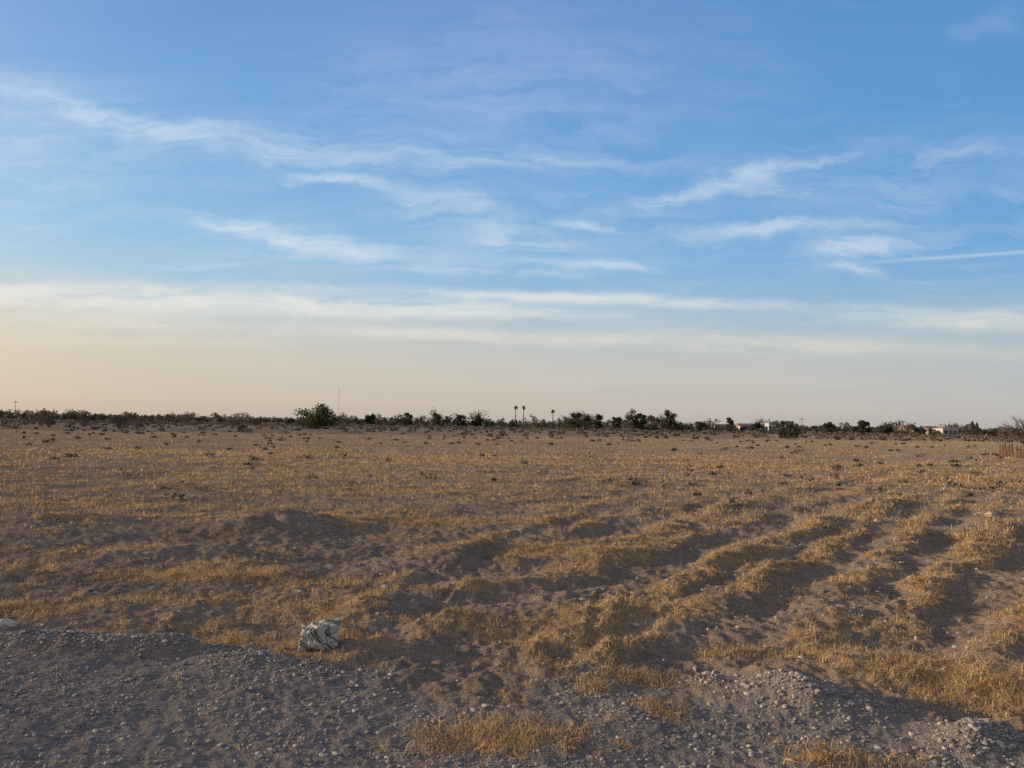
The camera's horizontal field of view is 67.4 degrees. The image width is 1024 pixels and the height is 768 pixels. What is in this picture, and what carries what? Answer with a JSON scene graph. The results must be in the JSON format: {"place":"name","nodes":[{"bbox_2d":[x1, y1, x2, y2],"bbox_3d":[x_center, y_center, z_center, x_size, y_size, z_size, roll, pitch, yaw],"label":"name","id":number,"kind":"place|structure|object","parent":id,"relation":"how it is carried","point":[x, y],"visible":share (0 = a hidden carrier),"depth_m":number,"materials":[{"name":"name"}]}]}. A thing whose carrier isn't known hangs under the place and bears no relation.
{"place":"outdoors","nodes":[
{"label":"outdoors","id":0,"kind":"place"},
{"bbox_2d":[0,420,1023,767],"bbox_3d":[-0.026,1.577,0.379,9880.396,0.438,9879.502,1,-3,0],"label":"ground","id":1,"kind":"structure","parent":0,"point":[484,676],"depth_m":6.92,"materials":[{"name":"soil"}]},
{"bbox_2d":[0,618,17,629],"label":"rock","id":2,"kind":"object","parent":1,"relation":"on","point":[6,623],"visible":0.89,"depth_m":5.77,"materials":[{"name":"grey stone"}]},
{"bbox_2d":[43,418,55,426],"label":"bare shrub","id":3,"kind":"object","parent":1,"relation":"on","point":[51,422],"visible":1,"depth_m":119.61,"materials":[{"name":"brown plant"}]},
{"bbox_2d":[76,417,93,426],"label":"bare shrub","id":4,"kind":"object","parent":1,"relation":"on","point":[86,421],"visible":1,"depth_m":131.06,"materials":[{"name":"brown plant"}]},
{"bbox_2d":[107,414,133,429],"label":"bare shrub","id":5,"kind":"object","parent":1,"relation":"on","point":[119,421],"visible":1,"depth_m":106.50,"materials":[{"name":"brown plant"}]},
{"bbox_2d":[131,420,143,427],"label":"bare shrub","id":6,"kind":"object","parent":1,"relation":"on","point":[139,424],"visible":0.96,"depth_m":112.05,"materials":[{"name":"brown plant"}]},
{"bbox_2d":[229,420,240,426],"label":"bare shrub","id":7,"kind":"object","parent":1,"relation":"on","point":[233,422],"visible":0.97,"depth_m":178.43,"materials":[{"name":"brown plant"}]},
{"bbox_2d":[237,423,247,431],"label":"mesquite bush","id":8,"kind":"object","parent":1,"relation":"on","point":[242,426],"visible":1,"depth_m":103.38,"materials":[{"name":"green plant"}]},
{"bbox_2d":[251,417,262,426],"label":"bare shrub","id":9,"kind":"object","parent":1,"relation":"on","point":[258,422],"visible":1,"depth_m":179.90,"materials":[{"name":"brown plant"}]},
{"bbox_2d":[293,403,340,428],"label":"mesquite bush","id":10,"kind":"object","parent":1,"relation":"on","point":[318,417],"visible":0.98,"depth_m":158.70,"materials":[{"name":"green plant"}]},
{"bbox_2d":[298,617,341,651],"bbox_3d":[-1.353,1.770,5.413,0.279,0.222,0.179,5,-4,-11],"label":"crumpled plastic sack","id":11,"kind":"object","parent":1,"relation":"on","point":[320,635],"visible":0.95,"depth_m":5.36,"materials":[{"name":"white plastic"}]},
{"bbox_2d":[364,413,375,425],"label":"mesquite tree","id":12,"kind":"object","parent":1,"relation":"on","point":[370,419],"visible":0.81,"depth_m":294.29,"materials":[{"name":"green plant"}]},
{"bbox_2d":[401,412,412,426],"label":"mesquite tree","id":13,"kind":"object","parent":1,"relation":"on","point":[408,416],"visible":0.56,"depth_m":296.23,"materials":[{"name":"green plant"}]},
{"bbox_2d":[431,412,442,425],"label":"mesquite tree","id":14,"kind":"object","parent":1,"relation":"on","point":[437,417],"visible":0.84,"depth_m":307.62,"materials":[{"name":"green plant"}]},
{"bbox_2d":[455,414,467,427],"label":"mesquite tree","id":15,"kind":"object","parent":1,"relation":"on","point":[462,422],"visible":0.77,"depth_m":298.23,"materials":[{"name":"green plant"}]},
{"bbox_2d":[470,414,483,427],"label":"mesquite tree","id":16,"kind":"object","parent":1,"relation":"on","point":[475,421],"visible":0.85,"depth_m":308.47,"materials":[{"name":"green plant"}]},
{"bbox_2d":[0,407,1015,435],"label":"distant tree line","id":17,"kind":"object","parent":1,"relation":"on","point":[78,415],"visible":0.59,"depth_m":284.94,"materials":[{"name":"green plant"}]},
{"bbox_2d":[0,411,1023,506],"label":"desert scrub","id":18,"kind":"object","parent":1,"relation":"on","point":[6,421],"visible":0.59,"depth_m":132.05,"materials":[{"name":"green plant"}]},
{"bbox_2d":[568,412,581,428],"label":"mesquite tree","id":19,"kind":"object","parent":1,"relation":"on","point":[577,416],"visible":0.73,"depth_m":287.91,"materials":[{"name":"green plant"}]},
{"bbox_2d":[579,414,591,429],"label":"mesquite tree","id":20,"kind":"object","parent":1,"relation":"on","point":[588,418],"visible":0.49,"depth_m":291.91,"materials":[{"name":"green plant"}]},
{"bbox_2d":[592,414,603,429],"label":"mesquite tree","id":21,"kind":"object","parent":1,"relation":"on","point":[598,422],"visible":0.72,"depth_m":297.40,"materials":[{"name":"green plant"}]},
{"bbox_2d":[612,416,622,430],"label":"mesquite tree","id":22,"kind":"object","parent":1,"relation":"on","point":[617,419],"visible":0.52,"depth_m":286.02,"materials":[{"name":"green plant"}]},
{"bbox_2d":[620,408,638,429],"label":"mesquite tree","id":23,"kind":"object","parent":1,"relation":"on","point":[631,417],"visible":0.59,"depth_m":276.03,"materials":[{"name":"green plant"}]},
{"bbox_2d":[633,413,647,429],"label":"mesquite tree","id":24,"kind":"object","parent":1,"relation":"on","point":[641,421],"visible":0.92,"depth_m":274.73,"materials":[{"name":"green plant"}]},
{"bbox_2d":[646,415,660,430],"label":"mesquite tree","id":25,"kind":"object","parent":1,"relation":"on","point":[653,420],"visible":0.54,"depth_m":289.22,"materials":[{"name":"green plant"}]},
{"bbox_2d":[660,409,679,431],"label":"mesquite tree","id":26,"kind":"object","parent":1,"relation":"on","point":[671,420],"visible":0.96,"depth_m":263.18,"materials":[{"name":"green plant"}]},
{"bbox_2d":[693,421,706,430],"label":"mesquite tree","id":27,"kind":"object","parent":1,"relation":"on","point":[700,425],"visible":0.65,"depth_m":299.54,"materials":[{"name":"green plant"}]},
{"bbox_2d":[725,417,733,431],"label":"mesquite tree","id":28,"kind":"object","parent":1,"relation":"on","point":[730,421],"visible":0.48,"depth_m":287.22,"materials":[{"name":"green plant"}]},
{"bbox_2d":[752,422,761,430],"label":"mesquite tree","id":29,"kind":"object","parent":1,"relation":"on","point":[757,425],"visible":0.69,"depth_m":298.73,"materials":[{"name":"green plant"}]},
{"bbox_2d":[765,423,776,430],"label":"walls","id":30,"kind":"structure","parent":1,"relation":"on","point":[768,424],"depth_m":310.49,"materials":[{"name":"white paint"}]},
{"bbox_2d":[778,420,793,430],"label":"mesquite tree","id":31,"kind":"object","parent":1,"relation":"on","point":[782,423],"visible":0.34,"depth_m":272.58,"materials":[{"name":"green plant"}]},
{"bbox_2d":[776,421,802,437],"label":"mesquite bush","id":32,"kind":"object","parent":1,"relation":"on","point":[795,431],"visible":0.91,"depth_m":130.82,"materials":[{"name":"green plant"}]},
{"bbox_2d":[822,422,836,432],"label":"mesquite tree","id":33,"kind":"object","parent":1,"relation":"on","point":[832,426],"visible":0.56,"depth_m":276.30,"materials":[{"name":"green plant"}]},
{"bbox_2d":[714,427,960,435],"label":"roadside bushes","id":34,"kind":"object","parent":1,"relation":"on","point":[762,430],"visible":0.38,"depth_m":273.83,"materials":[{"name":"green plant"}]},
{"bbox_2d":[857,420,872,433],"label":"mesquite tree","id":35,"kind":"object","parent":1,"relation":"on","point":[862,424],"visible":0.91,"depth_m":262.52,"materials":[{"name":"green plant"}]},
{"bbox_2d":[874,518,882,522],"bbox_3d":[6.387,2.398,13.405,0.155,0.106,0.171,3,-4,-35],"label":"rock","id":36,"kind":"object","parent":1,"relation":"on","point":[877,520],"visible":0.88,"depth_m":13.34,"materials":[{"name":"beige stone"}]},
{"bbox_2d":[876,424,892,433],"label":"mesquite tree","id":37,"kind":"object","parent":1,"relation":"on","point":[886,428],"visible":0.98,"depth_m":268.65,"materials":[{"name":"green plant"}]},
{"bbox_2d":[933,429,957,435],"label":"walls","id":38,"kind":"structure","parent":1,"relation":"on","point":[943,430],"depth_m":262.81,"materials":[{"name":"white paint"}]},
{"bbox_2d":[932,427,958,428],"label":"roof","id":39,"kind":"structure","parent":38,"relation":"on","point":[947,428],"depth_m":262.66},
{"bbox_2d":[970,421,974,434],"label":"cypress tree","id":40,"kind":"object","parent":1,"relation":"on","point":[972,426],"visible":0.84,"depth_m":222.62,"materials":[{"name":"green plant"}]},
{"bbox_2d":[974,422,979,435],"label":"cypress tree","id":41,"kind":"object","parent":1,"relation":"on","point":[977,429],"visible":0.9,"depth_m":223.70,"materials":[{"name":"green plant"}]},
{"bbox_2d":[985,511,996,516],"bbox_3d":[8.994,2.462,14.414,0.211,0.133,0.219,1,-3,0],"label":"rock","id":42,"kind":"object","parent":1,"relation":"on","point":[993,514],"visible":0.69,"depth_m":14.35,"materials":[{"name":"beige stone"}]},
{"bbox_2d":[996,415,1023,445],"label":"bare shrub","id":43,"kind":"object","parent":1,"relation":"on","point":[1018,432],"visible":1,"depth_m":57.88,"materials":[{"name":"brown plant"}]},
{"bbox_2d":[999,443,1023,458],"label":"wooden fence","id":44,"kind":"object","parent":1,"relation":"on","point":[1005,451],"visible":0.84,"depth_m":51.65,"materials":[{"name":"brown wood"}]},
{"bbox_2d":[0,425,1023,767],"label":"dry grass","id":45,"kind":"structure","parent":0,"point":[228,571],"depth_m":9.39,"materials":[{"name":"plant"}]},
{"bbox_2d":[0,435,1023,767],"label":"gravel","id":46,"kind":"structure","parent":0,"point":[976,725],"depth_m":4.41,"materials":[{"name":"grey gravel"}]},
{"bbox_2d":[0,0,1023,430],"label":"sky","id":47,"kind":"structure","parent":0,"point":[743,211],"materials":[{"name":"blue"}]},
{"bbox_2d":[736,423,750,425],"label":"roof","id":48,"kind":"structure","parent":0,"point":[742,424],"depth_m":314.57,"materials":[{"name":"tile"}]},
{"bbox_2d":[923,426,938,428],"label":"roof","id":49,"kind":"structure","parent":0,"point":[928,427],"depth_m":284.02,"materials":[{"name":"tile"}]}
]}

